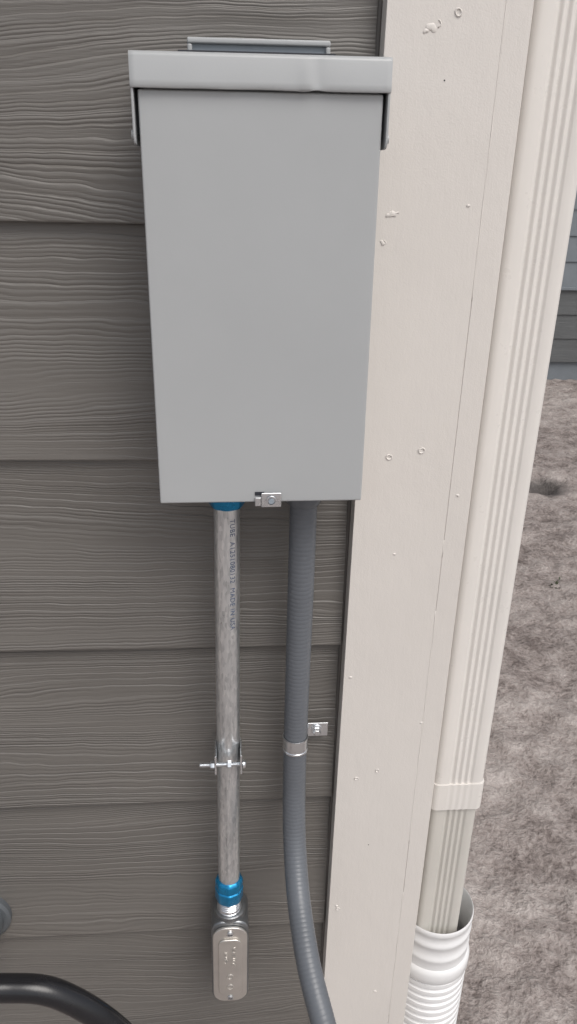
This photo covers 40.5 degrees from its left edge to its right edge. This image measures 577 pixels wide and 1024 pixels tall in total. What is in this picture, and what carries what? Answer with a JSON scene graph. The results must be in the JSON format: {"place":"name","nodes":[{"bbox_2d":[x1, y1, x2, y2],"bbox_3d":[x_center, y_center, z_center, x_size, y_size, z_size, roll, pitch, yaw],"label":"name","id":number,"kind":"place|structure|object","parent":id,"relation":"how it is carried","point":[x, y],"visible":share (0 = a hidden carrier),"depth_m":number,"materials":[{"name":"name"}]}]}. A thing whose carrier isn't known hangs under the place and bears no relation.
{"place":"outdoors","nodes":[
{"label":"outdoors","id":0,"kind":"place"},
{"bbox_2d":[456,379,576,1023],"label":"ground","id":1,"kind":"structure","parent":0,"point":[520,884],"depth_m":2.12,"materials":[{"name":"soil"}]},
{"bbox_2d":[0,973,131,1023],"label":"black power cable","id":2,"kind":"object","parent":1,"relation":"on","point":[74,1002],"visible":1,"depth_m":0.67,"materials":[{"name":"rubber"}]},
{"bbox_2d":[403,888,473,1023],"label":"corrugated drain pipe","id":3,"kind":"object","parent":1,"relation":"on","point":[439,962],"visible":0.56,"depth_m":1.05,"materials":[{"name":"white plastic"}]},
{"bbox_2d":[547,362,576,379],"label":"foundation wall","id":4,"kind":"structure","parent":1,"relation":"on","point":[562,370],"depth_m":6.46,"materials":[{"name":"grey concrete"}]},
{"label":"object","id":5,"kind":"object","parent":1,"relation":"on","visible":0},
{"bbox_2d":[550,339,576,361],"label":"board","id":6,"kind":"object","parent":5,"relation":"attached to","point":[563,350],"depth_m":6.37,"materials":[{"name":"wood"}]},
{"bbox_2d":[553,315,576,338],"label":"board","id":7,"kind":"object","parent":5,"relation":"attached to","point":[565,326],"depth_m":6.30,"materials":[{"name":"wood"}]},
{"bbox_2d":[557,290,576,314],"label":"board","id":8,"kind":"object","parent":5,"relation":"attached to","point":[567,305],"depth_m":6.22,"materials":[{"name":"wood"}]},
{"bbox_2d":[561,287,576,290],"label":"belly band","id":9,"kind":"object","parent":8,"relation":"attached to","point":[570,288],"depth_m":6.15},
{"bbox_2d":[562,262,576,286],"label":"board","id":10,"kind":"object","parent":5,"relation":"attached to","point":[570,275],"depth_m":6.13,"materials":[{"name":"grey wood"}]},
{"bbox_2d":[565,236,576,261],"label":"board","id":11,"kind":"object","parent":5,"relation":"attached to","point":[571,255],"depth_m":6.06,"materials":[{"name":"grey wood"}]},
{"bbox_2d":[570,209,576,235],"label":"board","id":12,"kind":"object","parent":5,"relation":"attached to","point":[573,231],"depth_m":5.98,"materials":[{"name":"grey wood"}]},
{"bbox_2d":[574,192,576,208],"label":"board","id":13,"kind":"object","parent":5,"relation":"attached to","point":[575,206],"depth_m":5.92,"materials":[{"name":"grey wood"}]},
{"bbox_3d":[-1.491,0.989,1.220,3.210,0.380,0.270,0,23,-5],"label":"foundation","id":14,"kind":"object","parent":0,"visible":0},
{"bbox_3d":[-1.448,-0.340,0.542,3.205,2.600,0.099,0,23,-5],"label":"wall sheathing","id":15,"kind":"object","parent":14,"relation":"on","visible":0},
{"bbox_2d":[0,221,157,459],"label":"siding board","id":16,"kind":"object","parent":15,"relation":"attached to","point":[76,373],"depth_m":0.66,"materials":[{"name":"wood"}]},
{"bbox_2d":[0,923,321,1023],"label":"siding board","id":17,"kind":"object","parent":15,"relation":"attached to","point":[155,977],"visible":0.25,"depth_m":0.98,"materials":[{"name":"wood"}]},
{"bbox_2d":[0,796,329,938],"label":"siding board","id":18,"kind":"object","parent":15,"relation":"attached to","point":[99,869],"visible":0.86,"depth_m":0.90,"materials":[{"name":"wood"}]},
{"bbox_2d":[0,897,11,935],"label":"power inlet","id":19,"kind":"object","parent":18,"relation":"attached to","point":[5,915],"visible":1,"depth_m":0.90,"materials":[{"name":"grey plastic"}]},
{"bbox_2d":[0,645,338,807],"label":"siding board","id":20,"kind":"object","parent":15,"relation":"attached to","point":[103,727],"visible":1,"depth_m":0.82,"materials":[{"name":"grey wood"}]},
{"bbox_2d":[0,460,347,651],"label":"siding board","id":21,"kind":"object","parent":15,"relation":"attached to","point":[105,554],"visible":0.71,"depth_m":0.75,"materials":[{"name":"wood"}]},
{"bbox_2d":[0,0,377,223],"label":"siding board","id":22,"kind":"object","parent":15,"relation":"attached to","point":[70,151],"depth_m":0.59,"materials":[{"name":"wood"}]},
{"bbox_2d":[128,37,392,506],"bbox_3d":[-0.022,-0.176,0.603,0.173,0.336,0.096,-1,24,-4],"label":"electrical disconnect box","id":23,"kind":"object","parent":22,"relation":"attached to","point":[260,160],"visible":1,"depth_m":0.56,"materials":[{"name":"grey paint"}]},
{"bbox_2d":[282,501,335,1023],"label":"flexible conduit","id":24,"kind":"object","parent":23,"relation":"attached to","point":[299,729],"visible":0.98,"depth_m":0.77,"materials":[{"name":"grey plastic"}]},
{"bbox_2d":[199,502,245,915],"bbox_3d":[-0.066,0.210,0.788,0.046,0.517,0.066,0,23,-5],"label":"metal conduit","id":25,"kind":"object","parent":15,"relation":"attached to","point":[228,764],"visible":0.98,"depth_m":0.76,"materials":[{"name":"metal"}]},
{"bbox_2d":[211,893,248,1000],"bbox_3d":[-0.068,0.502,0.913,0.042,0.135,0.060,0,23,-5],"label":"conduit body","id":26,"kind":"object","parent":25,"relation":"attached to","point":[230,944],"visible":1,"depth_m":0.88,"materials":[{"name":"metal"}]},
{"bbox_2d":[322,0,505,1023],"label":"corner board front","id":27,"kind":"object","parent":15,"relation":"attached to","point":[433,165],"visible":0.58,"depth_m":0.71,"materials":[{"name":"beige paint"}]},
{"bbox_2d":[320,0,382,966],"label":"joint caulk","id":28,"kind":"object","parent":27,"relation":"attached to","point":[378,27],"visible":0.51,"depth_m":0.81,"materials":[{"name":"beige"}]},
{"bbox_2d":[388,211,396,216],"bbox_3d":[0.083,-0.237,0.622,0.008,0.005,0.001,0,23,-5],"label":"paint blemish","id":29,"kind":"object","parent":27,"relation":"attached to","point":[391,213],"visible":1,"depth_m":0.62},
{"bbox_2d":[389,894,402,1012],"bbox_3d":[0.133,0.552,0.971,0.002,0.222,0.001,0,23,-5],"label":"paint seam","id":30,"kind":"object","parent":27,"relation":"attached to","point":[395,955],"visible":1,"depth_m":0.97,"materials":[{"name":"beige paint"}]},
{"bbox_2d":[409,611,435,840],"bbox_3d":[0.142,0.239,0.835,0.001,0.306,0.001,0,23,-5],"label":"paint seam","id":31,"kind":"object","parent":27,"relation":"attached to","point":[422,723],"visible":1,"depth_m":0.83,"materials":[{"name":"beige paint"}]},
{"bbox_2d":[425,23,436,32],"bbox_3d":[0.104,-0.355,0.573,0.009,0.006,0.001,0,23,-5],"label":"paint blemish","id":32,"kind":"object","parent":27,"relation":"attached to","point":[431,27],"visible":1,"depth_m":0.57},
{"bbox_2d":[455,7,461,16],"bbox_3d":[0.124,-0.364,0.570,0.006,0.006,0.001,0,23,-5],"label":"paint blemish","id":33,"kind":"object","parent":27,"relation":"attached to","point":[456,14],"visible":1,"depth_m":0.57},
{"bbox_2d":[471,0,506,300],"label":"paint seam","id":34,"kind":"object","parent":27,"relation":"attached to","point":[489,148],"visible":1,"depth_m":0.61,"materials":[{"name":"beige paint"}]},
{"bbox_2d":[388,0,533,1023],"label":"corner board side","id":35,"kind":"object","parent":15,"relation":"attached to","point":[515,44],"visible":0.5,"depth_m":0.70,"materials":[{"name":"beige paint"}]},
{"bbox_2d":[416,0,576,933],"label":"downspout","id":36,"kind":"object","parent":35,"relation":"attached to","point":[542,195],"visible":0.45,"depth_m":0.75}
]}

